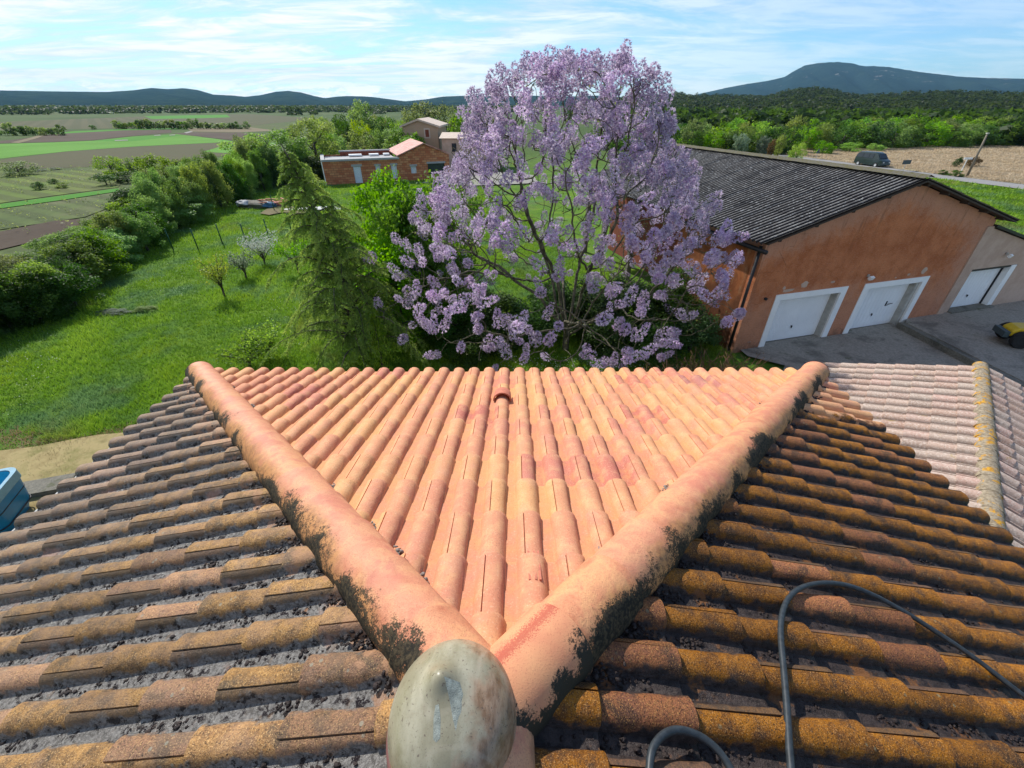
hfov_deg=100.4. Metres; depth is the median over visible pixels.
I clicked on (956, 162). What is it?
meadow bush
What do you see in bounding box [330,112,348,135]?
thicket tree
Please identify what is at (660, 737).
rubber hose
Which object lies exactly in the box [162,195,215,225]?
hedgerow tree
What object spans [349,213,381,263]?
young tree
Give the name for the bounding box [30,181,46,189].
vineyard tree
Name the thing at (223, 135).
field
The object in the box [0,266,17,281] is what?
hedge tree
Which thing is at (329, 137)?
thicket tree
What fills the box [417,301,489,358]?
understorey shrub
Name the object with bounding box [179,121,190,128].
belt tree
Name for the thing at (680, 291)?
understorey shrub
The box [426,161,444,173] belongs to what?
window
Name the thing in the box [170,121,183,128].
belt tree
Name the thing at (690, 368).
dry bramble
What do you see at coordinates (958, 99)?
hill woodland
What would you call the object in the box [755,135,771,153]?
meadow tree
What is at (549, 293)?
understorey shrub
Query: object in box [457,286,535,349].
understorey shrub
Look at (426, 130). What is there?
window frame
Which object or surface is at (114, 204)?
hedge tree
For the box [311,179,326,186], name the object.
broom bush
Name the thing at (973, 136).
oak tree
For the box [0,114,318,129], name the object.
field
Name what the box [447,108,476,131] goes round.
field tree
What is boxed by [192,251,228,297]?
fruit tree
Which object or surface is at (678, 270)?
understorey shrub
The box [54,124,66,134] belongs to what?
belt tree
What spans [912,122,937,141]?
oak tree
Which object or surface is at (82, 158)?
field
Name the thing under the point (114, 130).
field
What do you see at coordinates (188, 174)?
hedge shrub
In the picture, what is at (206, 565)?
hipped house
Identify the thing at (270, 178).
hedgerow tree
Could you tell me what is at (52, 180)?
vineyard tree
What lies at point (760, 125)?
oak tree
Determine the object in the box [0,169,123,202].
vineyard
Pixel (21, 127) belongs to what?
belt tree
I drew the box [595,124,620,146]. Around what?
oak tree
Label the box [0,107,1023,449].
ground
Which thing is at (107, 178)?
vineyard tree
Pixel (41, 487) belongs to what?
concrete block
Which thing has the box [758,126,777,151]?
oak tree
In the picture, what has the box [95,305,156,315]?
brush pile
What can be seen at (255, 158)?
hedge shrub
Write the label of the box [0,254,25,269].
hedge tree
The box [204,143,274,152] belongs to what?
field
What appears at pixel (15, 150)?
field
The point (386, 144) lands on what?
thicket tree
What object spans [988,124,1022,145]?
oak tree
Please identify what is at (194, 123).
belt tree
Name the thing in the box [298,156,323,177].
hedgerow tree
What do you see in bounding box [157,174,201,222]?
hedge shrub
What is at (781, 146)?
meadow tree
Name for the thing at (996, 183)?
road
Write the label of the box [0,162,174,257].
rough field
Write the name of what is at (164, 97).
hills
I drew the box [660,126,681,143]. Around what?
oak tree
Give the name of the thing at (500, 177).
drive
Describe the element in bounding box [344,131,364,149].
thicket tree
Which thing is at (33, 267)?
hedge shrub
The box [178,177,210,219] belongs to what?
hedge shrub
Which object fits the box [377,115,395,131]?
thicket tree
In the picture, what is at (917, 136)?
oak tree
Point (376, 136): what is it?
thicket tree
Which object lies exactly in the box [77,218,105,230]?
hedge tree
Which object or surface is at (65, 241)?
hedge shrub
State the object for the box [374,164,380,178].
window
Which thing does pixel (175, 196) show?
hedge shrub
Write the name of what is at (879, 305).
door panel
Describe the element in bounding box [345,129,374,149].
thicket tree
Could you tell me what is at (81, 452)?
mown patch
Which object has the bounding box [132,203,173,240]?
hedge shrub
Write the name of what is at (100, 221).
hedge shrub
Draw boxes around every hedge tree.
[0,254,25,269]
[0,255,23,281]
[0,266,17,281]
[4,253,31,261]
[8,247,71,262]
[21,232,69,253]
[64,221,94,237]
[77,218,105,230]
[100,187,163,218]
[100,207,122,221]
[105,196,137,209]
[129,165,163,188]
[132,168,165,188]
[152,165,172,180]
[164,162,187,178]
[179,154,203,176]
[185,161,201,176]
[199,148,221,168]
[222,150,251,189]
[231,135,259,179]
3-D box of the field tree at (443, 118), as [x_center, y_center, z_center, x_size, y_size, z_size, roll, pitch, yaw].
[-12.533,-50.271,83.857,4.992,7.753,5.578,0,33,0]
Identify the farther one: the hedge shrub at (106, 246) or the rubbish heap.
the rubbish heap
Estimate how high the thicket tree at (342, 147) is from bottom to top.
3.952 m
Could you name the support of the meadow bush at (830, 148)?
on the dry meadow
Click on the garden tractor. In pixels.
(1013, 332)
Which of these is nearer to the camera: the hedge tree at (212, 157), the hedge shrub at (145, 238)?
the hedge shrub at (145, 238)
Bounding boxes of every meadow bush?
[703,131,725,147]
[787,143,807,158]
[813,140,837,153]
[838,142,862,151]
[866,143,886,150]
[895,143,911,147]
[938,170,947,175]
[947,170,964,176]
[952,157,963,166]
[965,157,983,165]
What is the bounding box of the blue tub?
[0,467,31,532]
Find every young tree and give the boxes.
[270,237,309,272]
[343,164,453,315]
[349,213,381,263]
[354,231,450,342]
[364,185,465,316]
[385,236,487,338]
[387,169,488,298]
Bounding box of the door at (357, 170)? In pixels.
[353,166,362,182]
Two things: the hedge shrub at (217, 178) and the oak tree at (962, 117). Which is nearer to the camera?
the hedge shrub at (217, 178)
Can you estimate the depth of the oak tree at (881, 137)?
84.74 m
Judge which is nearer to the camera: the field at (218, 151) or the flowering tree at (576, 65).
the flowering tree at (576, 65)
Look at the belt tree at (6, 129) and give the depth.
125.78 m
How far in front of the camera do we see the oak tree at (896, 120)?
88.90 m
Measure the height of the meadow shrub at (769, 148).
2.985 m
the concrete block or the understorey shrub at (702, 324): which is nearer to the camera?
the concrete block
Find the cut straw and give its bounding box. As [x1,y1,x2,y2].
[0,421,137,506]
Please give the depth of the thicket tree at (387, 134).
62.06 m
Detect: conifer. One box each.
[258,143,440,370]
[357,302,406,371]
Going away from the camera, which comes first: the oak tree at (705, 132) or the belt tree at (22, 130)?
the oak tree at (705, 132)
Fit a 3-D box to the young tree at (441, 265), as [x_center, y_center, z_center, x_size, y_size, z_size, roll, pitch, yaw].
[-3.001,-3.854,16.292,3.894,3.667,3.675,-15,36,-22]
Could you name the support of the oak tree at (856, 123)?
on the dry meadow
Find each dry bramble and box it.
[646,349,696,370]
[674,342,749,371]
[714,343,772,370]
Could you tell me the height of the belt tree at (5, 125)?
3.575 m
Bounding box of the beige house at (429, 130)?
[393,117,447,151]
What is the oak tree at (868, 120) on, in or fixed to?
on the dry meadow
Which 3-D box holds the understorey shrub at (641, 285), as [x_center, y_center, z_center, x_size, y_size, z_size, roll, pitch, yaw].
[4.179,-2.742,15.634,2.948,2.513,2.782,-16,37,-23]
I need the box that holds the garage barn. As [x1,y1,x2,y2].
[583,143,1023,352]
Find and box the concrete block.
[23,473,75,497]
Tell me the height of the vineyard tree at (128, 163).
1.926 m
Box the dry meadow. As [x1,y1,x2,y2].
[756,136,1023,183]
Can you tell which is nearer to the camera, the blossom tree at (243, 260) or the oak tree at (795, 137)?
the blossom tree at (243, 260)
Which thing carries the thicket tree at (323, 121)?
on the ground at (534, 207)
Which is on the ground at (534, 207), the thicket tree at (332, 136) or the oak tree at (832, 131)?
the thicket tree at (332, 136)
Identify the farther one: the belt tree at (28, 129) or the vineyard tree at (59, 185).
the belt tree at (28, 129)
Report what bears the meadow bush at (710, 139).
on the ground at (534, 207)
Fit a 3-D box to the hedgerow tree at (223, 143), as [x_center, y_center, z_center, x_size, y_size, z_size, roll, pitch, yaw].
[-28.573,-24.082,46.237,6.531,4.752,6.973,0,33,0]
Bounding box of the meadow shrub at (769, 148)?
[767,139,775,154]
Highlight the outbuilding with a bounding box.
[802,361,1023,547]
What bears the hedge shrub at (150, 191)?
on the ground at (534, 207)
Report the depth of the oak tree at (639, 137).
85.14 m
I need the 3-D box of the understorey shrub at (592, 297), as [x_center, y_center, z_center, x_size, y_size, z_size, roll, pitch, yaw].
[3.119,-2.789,15.987,2.725,2.222,2.932,0,33,0]
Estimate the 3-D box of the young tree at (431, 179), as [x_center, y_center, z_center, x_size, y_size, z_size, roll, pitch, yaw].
[-2.930,-5.839,17.759,4.032,5.368,4.519,0,33,0]
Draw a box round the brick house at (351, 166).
[320,138,449,184]
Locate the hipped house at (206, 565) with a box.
[0,361,1023,767]
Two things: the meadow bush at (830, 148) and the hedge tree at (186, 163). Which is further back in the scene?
the meadow bush at (830, 148)
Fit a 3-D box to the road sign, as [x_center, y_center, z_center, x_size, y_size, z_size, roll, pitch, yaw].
[52.588,-29.218,57.059,1.500,1.500,0.084,-10,34,-14]
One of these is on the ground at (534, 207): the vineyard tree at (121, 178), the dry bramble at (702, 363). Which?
the dry bramble at (702, 363)
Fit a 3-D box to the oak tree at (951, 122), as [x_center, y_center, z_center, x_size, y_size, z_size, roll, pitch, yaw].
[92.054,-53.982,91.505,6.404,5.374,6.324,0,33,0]
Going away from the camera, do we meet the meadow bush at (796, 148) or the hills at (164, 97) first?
the meadow bush at (796, 148)
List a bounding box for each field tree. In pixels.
[335,117,355,149]
[346,99,379,129]
[348,119,370,144]
[354,116,381,137]
[400,100,447,121]
[401,107,423,124]
[439,105,456,131]
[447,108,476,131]
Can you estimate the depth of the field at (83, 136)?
125.71 m
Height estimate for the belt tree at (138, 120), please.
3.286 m
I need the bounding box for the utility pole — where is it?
[965,133,989,176]
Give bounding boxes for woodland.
[0,104,525,114]
[581,86,1023,117]
[609,106,1023,145]
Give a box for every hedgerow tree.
[31,226,80,251]
[129,153,180,177]
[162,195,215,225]
[217,136,280,181]
[221,187,254,198]
[243,129,314,176]
[257,167,287,185]
[281,118,340,170]
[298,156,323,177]
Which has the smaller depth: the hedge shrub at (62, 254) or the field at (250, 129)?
the hedge shrub at (62, 254)
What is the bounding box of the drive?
[422,170,536,184]
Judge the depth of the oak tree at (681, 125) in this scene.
83.12 m
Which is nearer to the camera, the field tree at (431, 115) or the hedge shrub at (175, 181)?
the hedge shrub at (175, 181)
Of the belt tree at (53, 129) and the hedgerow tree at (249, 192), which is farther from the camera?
the belt tree at (53, 129)
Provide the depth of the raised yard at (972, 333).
16.13 m
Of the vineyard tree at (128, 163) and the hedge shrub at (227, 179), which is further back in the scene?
the vineyard tree at (128, 163)
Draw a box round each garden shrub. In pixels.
[205,326,276,369]
[227,317,288,357]
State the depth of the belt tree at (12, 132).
125.12 m
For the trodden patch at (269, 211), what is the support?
on the ground at (534, 207)
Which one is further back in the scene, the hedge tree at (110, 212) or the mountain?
the mountain
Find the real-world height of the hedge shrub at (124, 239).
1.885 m
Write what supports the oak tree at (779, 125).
on the dry meadow
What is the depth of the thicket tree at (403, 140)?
57.60 m
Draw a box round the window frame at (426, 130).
[424,128,430,137]
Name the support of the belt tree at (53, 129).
on the field at (83, 136)
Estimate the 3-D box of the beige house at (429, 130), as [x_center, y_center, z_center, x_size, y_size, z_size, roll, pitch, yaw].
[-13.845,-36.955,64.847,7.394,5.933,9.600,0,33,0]
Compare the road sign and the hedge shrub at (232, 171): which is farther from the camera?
the road sign
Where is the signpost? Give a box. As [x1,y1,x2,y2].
[962,157,972,169]
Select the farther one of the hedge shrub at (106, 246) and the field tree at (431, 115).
the field tree at (431, 115)
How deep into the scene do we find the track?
110.51 m
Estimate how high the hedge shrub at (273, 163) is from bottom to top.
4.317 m
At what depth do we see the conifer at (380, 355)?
13.75 m
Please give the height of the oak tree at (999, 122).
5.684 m
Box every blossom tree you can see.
[224,247,254,278]
[236,228,282,263]
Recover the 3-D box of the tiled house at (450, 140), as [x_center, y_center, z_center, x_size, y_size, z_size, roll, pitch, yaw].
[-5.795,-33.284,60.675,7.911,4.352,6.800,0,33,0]
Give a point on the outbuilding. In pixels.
(960, 427)
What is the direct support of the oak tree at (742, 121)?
on the ground at (534, 207)
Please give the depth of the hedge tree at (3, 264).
17.89 m
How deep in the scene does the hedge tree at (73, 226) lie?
24.95 m
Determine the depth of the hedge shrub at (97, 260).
20.34 m
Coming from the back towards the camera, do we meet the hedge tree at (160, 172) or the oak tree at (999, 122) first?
the oak tree at (999, 122)
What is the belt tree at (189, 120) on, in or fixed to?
on the ground at (534, 207)
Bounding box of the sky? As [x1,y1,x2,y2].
[0,0,1023,100]
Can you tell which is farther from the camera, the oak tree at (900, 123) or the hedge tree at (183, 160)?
the oak tree at (900, 123)
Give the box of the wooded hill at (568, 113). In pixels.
[565,93,1022,118]
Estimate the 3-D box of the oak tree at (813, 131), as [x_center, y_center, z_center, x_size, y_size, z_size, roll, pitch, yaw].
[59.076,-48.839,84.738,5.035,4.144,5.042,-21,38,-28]
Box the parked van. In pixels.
[853,151,890,166]
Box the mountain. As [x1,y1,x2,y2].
[695,62,1023,96]
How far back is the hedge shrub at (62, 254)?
19.58 m
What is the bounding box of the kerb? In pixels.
[896,322,1023,386]
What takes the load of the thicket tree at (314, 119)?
on the ground at (534, 207)
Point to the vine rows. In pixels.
(50, 189)
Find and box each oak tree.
[588,125,611,148]
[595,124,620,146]
[603,127,633,149]
[626,127,652,145]
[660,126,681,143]
[672,123,698,143]
[676,130,705,145]
[689,125,714,146]
[698,129,730,148]
[709,126,734,149]
[714,120,735,148]
[716,130,743,150]
[724,117,747,135]
[727,125,763,151]
[736,121,755,144]
[738,121,773,152]
[755,125,784,148]
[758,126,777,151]
[770,124,790,141]
[771,124,803,154]
[784,115,808,139]
[784,125,807,150]
[793,123,830,145]
[797,126,822,148]
[804,122,833,149]
[807,117,824,138]
[818,117,847,144]
[819,122,844,144]
[830,119,868,144]
[831,124,859,148]
[841,116,872,138]
[842,124,882,148]
[851,121,883,140]
[862,120,896,148]
[866,116,904,146]
[867,116,887,132]
[879,121,917,147]
[885,118,924,142]
[886,116,911,142]
[896,113,930,134]
[897,126,935,147]
[911,121,954,146]
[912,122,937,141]
[920,117,940,143]
[921,118,961,145]
[936,128,977,146]
[948,122,987,147]
[949,113,975,127]
[958,118,995,143]
[969,124,1005,145]
[975,115,1004,126]
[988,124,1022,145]
[1005,127,1023,145]
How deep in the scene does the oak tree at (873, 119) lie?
93.20 m
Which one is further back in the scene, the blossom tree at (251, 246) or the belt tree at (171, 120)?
the belt tree at (171, 120)
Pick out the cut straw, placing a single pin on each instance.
(24, 440)
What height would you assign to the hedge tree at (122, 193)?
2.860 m
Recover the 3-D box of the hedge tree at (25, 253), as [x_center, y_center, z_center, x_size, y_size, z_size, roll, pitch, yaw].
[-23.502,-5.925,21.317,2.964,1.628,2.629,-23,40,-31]
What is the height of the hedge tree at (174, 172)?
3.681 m
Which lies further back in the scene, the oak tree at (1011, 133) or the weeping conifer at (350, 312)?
the oak tree at (1011, 133)
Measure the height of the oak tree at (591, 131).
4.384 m
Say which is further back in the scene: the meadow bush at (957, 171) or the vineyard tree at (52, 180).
the meadow bush at (957, 171)
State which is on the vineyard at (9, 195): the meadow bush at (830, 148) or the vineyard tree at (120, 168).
the vineyard tree at (120, 168)
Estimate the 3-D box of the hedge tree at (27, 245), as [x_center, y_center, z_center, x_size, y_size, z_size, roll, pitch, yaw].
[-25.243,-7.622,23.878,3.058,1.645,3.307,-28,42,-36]
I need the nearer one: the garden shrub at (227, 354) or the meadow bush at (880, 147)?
the garden shrub at (227, 354)
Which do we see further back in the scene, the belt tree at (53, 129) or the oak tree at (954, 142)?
the belt tree at (53, 129)
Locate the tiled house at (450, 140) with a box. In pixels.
[439,132,497,169]
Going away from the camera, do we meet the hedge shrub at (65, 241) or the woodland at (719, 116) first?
the hedge shrub at (65, 241)
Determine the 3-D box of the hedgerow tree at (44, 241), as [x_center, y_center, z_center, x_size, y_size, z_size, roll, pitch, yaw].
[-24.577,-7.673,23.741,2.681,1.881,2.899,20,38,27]
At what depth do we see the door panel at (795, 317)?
15.75 m
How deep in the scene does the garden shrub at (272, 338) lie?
14.55 m
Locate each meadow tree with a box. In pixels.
[680,118,707,145]
[729,133,750,151]
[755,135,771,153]
[774,134,786,155]
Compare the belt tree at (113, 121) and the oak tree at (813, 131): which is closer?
the oak tree at (813, 131)
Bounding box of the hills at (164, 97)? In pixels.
[0,88,620,106]
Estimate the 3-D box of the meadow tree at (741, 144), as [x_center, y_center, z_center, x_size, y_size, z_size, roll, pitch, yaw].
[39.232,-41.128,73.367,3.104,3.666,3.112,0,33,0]
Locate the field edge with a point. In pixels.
(40, 200)
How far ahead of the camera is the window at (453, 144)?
57.76 m
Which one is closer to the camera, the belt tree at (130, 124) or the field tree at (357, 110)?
the field tree at (357, 110)
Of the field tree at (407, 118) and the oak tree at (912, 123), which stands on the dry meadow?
the oak tree at (912, 123)
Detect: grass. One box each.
[927,177,1023,234]
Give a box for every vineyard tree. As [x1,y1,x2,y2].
[0,160,40,175]
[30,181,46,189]
[47,178,58,183]
[54,182,68,187]
[89,156,128,175]
[89,173,118,184]
[113,171,136,182]
[117,157,135,171]
[127,158,144,171]
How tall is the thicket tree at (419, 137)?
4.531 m
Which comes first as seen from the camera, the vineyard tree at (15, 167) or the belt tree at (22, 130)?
the vineyard tree at (15, 167)
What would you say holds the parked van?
on the road
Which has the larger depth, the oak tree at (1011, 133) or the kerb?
the oak tree at (1011, 133)
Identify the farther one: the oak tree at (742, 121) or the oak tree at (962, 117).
the oak tree at (962, 117)
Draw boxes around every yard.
[741,323,965,370]
[905,300,1023,381]
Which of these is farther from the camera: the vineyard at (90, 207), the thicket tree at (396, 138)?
the thicket tree at (396, 138)
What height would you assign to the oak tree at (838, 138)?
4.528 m
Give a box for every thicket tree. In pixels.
[304,114,319,141]
[308,133,339,157]
[311,116,335,134]
[315,131,338,154]
[319,136,350,154]
[327,132,345,152]
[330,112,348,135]
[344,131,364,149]
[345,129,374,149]
[355,130,370,146]
[368,128,386,148]
[370,114,390,131]
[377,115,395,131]
[377,127,400,147]
[380,135,407,155]
[385,115,400,128]
[386,130,410,156]
[389,120,404,128]
[390,136,415,156]
[404,131,423,148]
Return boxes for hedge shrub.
[0,271,38,328]
[0,271,79,329]
[0,293,29,336]
[2,259,77,318]
[24,262,106,318]
[26,257,87,295]
[27,249,101,293]
[32,237,122,287]
[43,233,110,279]
[70,228,129,262]
[71,225,132,275]
[88,210,142,256]
[101,226,143,263]
[113,211,165,254]
[114,201,164,247]
[125,174,180,230]
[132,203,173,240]
[134,193,178,235]
[156,180,197,227]
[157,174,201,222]
[178,163,217,214]
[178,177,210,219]
[186,168,221,212]
[198,158,234,207]
[213,164,241,203]
[219,159,250,199]
[225,157,248,196]
[233,156,259,194]
[246,147,272,190]
[257,143,283,187]
[275,156,294,184]
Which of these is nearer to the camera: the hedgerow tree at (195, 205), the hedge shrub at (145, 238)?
the hedge shrub at (145, 238)
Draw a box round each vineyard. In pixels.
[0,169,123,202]
[0,194,112,228]
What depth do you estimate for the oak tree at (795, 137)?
75.33 m
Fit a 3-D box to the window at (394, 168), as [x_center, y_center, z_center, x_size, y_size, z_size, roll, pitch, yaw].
[-13.683,-24.782,49.619,0.850,1.610,0.210,-12,35,-18]
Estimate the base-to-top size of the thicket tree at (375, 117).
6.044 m
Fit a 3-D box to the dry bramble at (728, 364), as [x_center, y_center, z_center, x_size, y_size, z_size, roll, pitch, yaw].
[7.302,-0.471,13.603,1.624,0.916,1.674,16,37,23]
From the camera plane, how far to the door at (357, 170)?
48.54 m
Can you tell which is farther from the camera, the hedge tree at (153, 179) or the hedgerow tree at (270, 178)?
the hedgerow tree at (270, 178)
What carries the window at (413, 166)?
in the brick house at (351, 166)
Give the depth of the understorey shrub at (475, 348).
14.43 m
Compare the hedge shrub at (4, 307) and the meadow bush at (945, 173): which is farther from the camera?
the meadow bush at (945, 173)
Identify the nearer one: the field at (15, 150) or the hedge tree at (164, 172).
the hedge tree at (164, 172)
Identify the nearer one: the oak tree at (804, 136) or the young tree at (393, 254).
the young tree at (393, 254)
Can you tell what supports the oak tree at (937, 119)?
on the dry meadow
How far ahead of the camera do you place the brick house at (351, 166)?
49.56 m
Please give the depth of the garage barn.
15.32 m
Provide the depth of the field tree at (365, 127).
68.27 m
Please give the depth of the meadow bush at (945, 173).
54.07 m
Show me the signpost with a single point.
(965, 158)
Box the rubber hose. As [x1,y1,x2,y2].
[645,580,1023,767]
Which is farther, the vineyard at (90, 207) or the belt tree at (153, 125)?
the belt tree at (153, 125)
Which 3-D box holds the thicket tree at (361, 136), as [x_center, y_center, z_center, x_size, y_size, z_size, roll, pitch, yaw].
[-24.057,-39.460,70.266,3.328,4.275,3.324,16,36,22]
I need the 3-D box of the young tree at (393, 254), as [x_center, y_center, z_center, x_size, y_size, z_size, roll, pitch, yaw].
[-4.186,-3.518,15.687,3.807,3.766,3.593,-16,36,-22]
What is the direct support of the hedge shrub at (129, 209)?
on the ground at (534, 207)
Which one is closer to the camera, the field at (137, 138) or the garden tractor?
the garden tractor
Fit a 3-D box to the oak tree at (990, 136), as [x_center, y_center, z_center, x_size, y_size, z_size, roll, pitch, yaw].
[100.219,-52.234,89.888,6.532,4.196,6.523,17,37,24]
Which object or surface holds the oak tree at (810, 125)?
on the dry meadow
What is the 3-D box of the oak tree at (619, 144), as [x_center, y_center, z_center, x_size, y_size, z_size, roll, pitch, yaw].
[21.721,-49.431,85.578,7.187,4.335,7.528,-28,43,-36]
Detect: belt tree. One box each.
[0,122,16,134]
[0,126,10,134]
[6,127,17,135]
[13,127,25,134]
[16,126,27,135]
[24,125,33,134]
[34,127,44,134]
[39,127,47,134]
[45,127,58,134]
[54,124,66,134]
[110,120,117,128]
[116,122,129,128]
[129,122,144,128]
[134,119,147,128]
[138,118,151,128]
[146,120,158,128]
[156,121,167,128]
[163,119,175,128]
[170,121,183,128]
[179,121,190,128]
[186,118,193,128]
[191,119,199,128]
[198,122,212,128]
[242,121,250,128]
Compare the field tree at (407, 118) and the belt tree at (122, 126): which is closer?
the field tree at (407, 118)
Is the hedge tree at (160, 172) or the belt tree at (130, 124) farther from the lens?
the belt tree at (130, 124)
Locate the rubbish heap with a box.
[235,198,287,208]
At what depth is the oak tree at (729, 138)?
74.85 m
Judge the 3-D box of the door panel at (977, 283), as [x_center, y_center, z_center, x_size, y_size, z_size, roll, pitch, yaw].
[19.017,-3.994,17.649,2.240,1.660,0.085,-9,34,-13]
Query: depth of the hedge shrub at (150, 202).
28.18 m
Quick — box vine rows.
[0,165,115,232]
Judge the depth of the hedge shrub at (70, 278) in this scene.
18.20 m
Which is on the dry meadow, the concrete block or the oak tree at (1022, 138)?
the oak tree at (1022, 138)
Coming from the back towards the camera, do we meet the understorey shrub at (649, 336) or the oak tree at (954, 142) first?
the oak tree at (954, 142)
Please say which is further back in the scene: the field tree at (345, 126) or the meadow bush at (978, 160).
the field tree at (345, 126)
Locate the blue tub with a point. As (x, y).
(14, 499)
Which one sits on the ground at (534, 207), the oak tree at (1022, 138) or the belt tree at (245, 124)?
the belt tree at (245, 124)
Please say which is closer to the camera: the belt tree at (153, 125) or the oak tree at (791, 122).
the oak tree at (791, 122)
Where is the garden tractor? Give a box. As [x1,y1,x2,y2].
[992,322,1023,348]
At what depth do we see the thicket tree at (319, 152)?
69.38 m
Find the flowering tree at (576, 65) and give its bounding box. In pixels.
[361,38,749,371]
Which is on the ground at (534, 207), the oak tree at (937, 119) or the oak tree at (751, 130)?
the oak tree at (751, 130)
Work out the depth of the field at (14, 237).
30.01 m
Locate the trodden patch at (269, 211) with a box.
[261,206,305,214]
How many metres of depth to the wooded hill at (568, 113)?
441.83 m
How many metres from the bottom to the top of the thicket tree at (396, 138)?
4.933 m
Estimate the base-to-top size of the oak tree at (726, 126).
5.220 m
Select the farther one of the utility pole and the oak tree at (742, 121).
the oak tree at (742, 121)
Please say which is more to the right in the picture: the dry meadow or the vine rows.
the dry meadow
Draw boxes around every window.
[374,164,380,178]
[390,163,397,178]
[410,164,416,172]
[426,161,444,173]
[452,143,456,151]
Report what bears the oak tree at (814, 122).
on the dry meadow
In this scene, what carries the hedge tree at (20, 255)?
on the ground at (534, 207)
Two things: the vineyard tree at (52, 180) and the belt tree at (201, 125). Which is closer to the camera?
the vineyard tree at (52, 180)
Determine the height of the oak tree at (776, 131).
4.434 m
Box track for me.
[11,134,45,142]
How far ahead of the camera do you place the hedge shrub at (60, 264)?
18.88 m
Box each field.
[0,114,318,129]
[0,130,171,142]
[0,134,232,157]
[0,142,233,168]
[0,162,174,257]
[0,219,79,248]
[56,128,175,133]
[97,135,182,140]
[145,115,228,118]
[176,132,266,139]
[188,127,270,131]
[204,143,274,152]
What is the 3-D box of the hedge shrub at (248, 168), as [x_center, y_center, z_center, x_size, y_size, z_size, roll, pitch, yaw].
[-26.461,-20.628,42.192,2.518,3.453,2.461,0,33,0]
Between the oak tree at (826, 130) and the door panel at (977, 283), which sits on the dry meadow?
the oak tree at (826, 130)
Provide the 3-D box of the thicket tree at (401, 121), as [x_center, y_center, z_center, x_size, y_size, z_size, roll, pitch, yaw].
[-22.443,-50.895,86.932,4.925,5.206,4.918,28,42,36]
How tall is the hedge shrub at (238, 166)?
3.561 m
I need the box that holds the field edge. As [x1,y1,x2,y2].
[0,188,118,207]
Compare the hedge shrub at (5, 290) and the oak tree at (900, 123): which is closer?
the hedge shrub at (5, 290)
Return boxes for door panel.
[766,294,830,340]
[850,284,908,328]
[950,268,1000,307]
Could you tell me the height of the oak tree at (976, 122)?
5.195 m
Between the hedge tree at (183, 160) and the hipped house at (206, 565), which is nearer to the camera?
the hipped house at (206, 565)
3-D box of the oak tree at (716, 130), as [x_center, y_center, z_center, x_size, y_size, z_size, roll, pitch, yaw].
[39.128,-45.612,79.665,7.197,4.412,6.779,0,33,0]
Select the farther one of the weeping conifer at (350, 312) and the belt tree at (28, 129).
the belt tree at (28, 129)
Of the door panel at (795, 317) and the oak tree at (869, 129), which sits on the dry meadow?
the oak tree at (869, 129)
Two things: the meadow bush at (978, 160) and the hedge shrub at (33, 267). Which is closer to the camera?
the hedge shrub at (33, 267)
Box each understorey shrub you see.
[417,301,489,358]
[443,320,506,369]
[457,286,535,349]
[496,298,558,353]
[523,277,591,334]
[566,275,628,343]
[581,311,639,360]
[584,272,665,348]
[623,314,693,368]
[629,280,699,351]
[646,266,705,321]
[671,304,724,359]
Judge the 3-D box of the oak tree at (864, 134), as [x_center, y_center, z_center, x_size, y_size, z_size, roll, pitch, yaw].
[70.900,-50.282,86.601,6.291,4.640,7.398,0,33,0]
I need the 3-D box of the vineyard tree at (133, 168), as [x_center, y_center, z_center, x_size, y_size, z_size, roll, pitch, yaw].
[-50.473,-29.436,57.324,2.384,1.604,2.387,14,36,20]
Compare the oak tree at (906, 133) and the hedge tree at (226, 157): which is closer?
the hedge tree at (226, 157)
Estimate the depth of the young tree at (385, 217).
15.40 m
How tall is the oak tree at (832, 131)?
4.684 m
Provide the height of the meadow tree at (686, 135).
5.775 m
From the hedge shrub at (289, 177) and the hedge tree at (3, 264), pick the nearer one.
the hedge tree at (3, 264)
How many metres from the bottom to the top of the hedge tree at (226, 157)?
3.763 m
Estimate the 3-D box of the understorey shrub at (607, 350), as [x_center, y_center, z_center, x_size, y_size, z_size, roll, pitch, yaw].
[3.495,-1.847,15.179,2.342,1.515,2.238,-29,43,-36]
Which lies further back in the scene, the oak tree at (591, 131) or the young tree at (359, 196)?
the oak tree at (591, 131)
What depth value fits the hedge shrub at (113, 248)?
23.15 m
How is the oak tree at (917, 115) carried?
on the dry meadow
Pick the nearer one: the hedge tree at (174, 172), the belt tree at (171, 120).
the hedge tree at (174, 172)
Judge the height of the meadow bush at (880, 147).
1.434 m
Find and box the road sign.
[902,160,911,169]
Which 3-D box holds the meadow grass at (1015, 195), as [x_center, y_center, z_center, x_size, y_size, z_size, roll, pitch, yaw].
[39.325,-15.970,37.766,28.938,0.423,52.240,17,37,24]
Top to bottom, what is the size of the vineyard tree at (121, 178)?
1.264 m
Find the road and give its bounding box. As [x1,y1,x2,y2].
[727,149,1023,188]
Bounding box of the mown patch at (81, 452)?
[0,433,123,512]
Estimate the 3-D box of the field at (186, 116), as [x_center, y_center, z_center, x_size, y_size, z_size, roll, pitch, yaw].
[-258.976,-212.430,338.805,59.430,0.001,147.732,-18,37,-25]
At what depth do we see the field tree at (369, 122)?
74.15 m

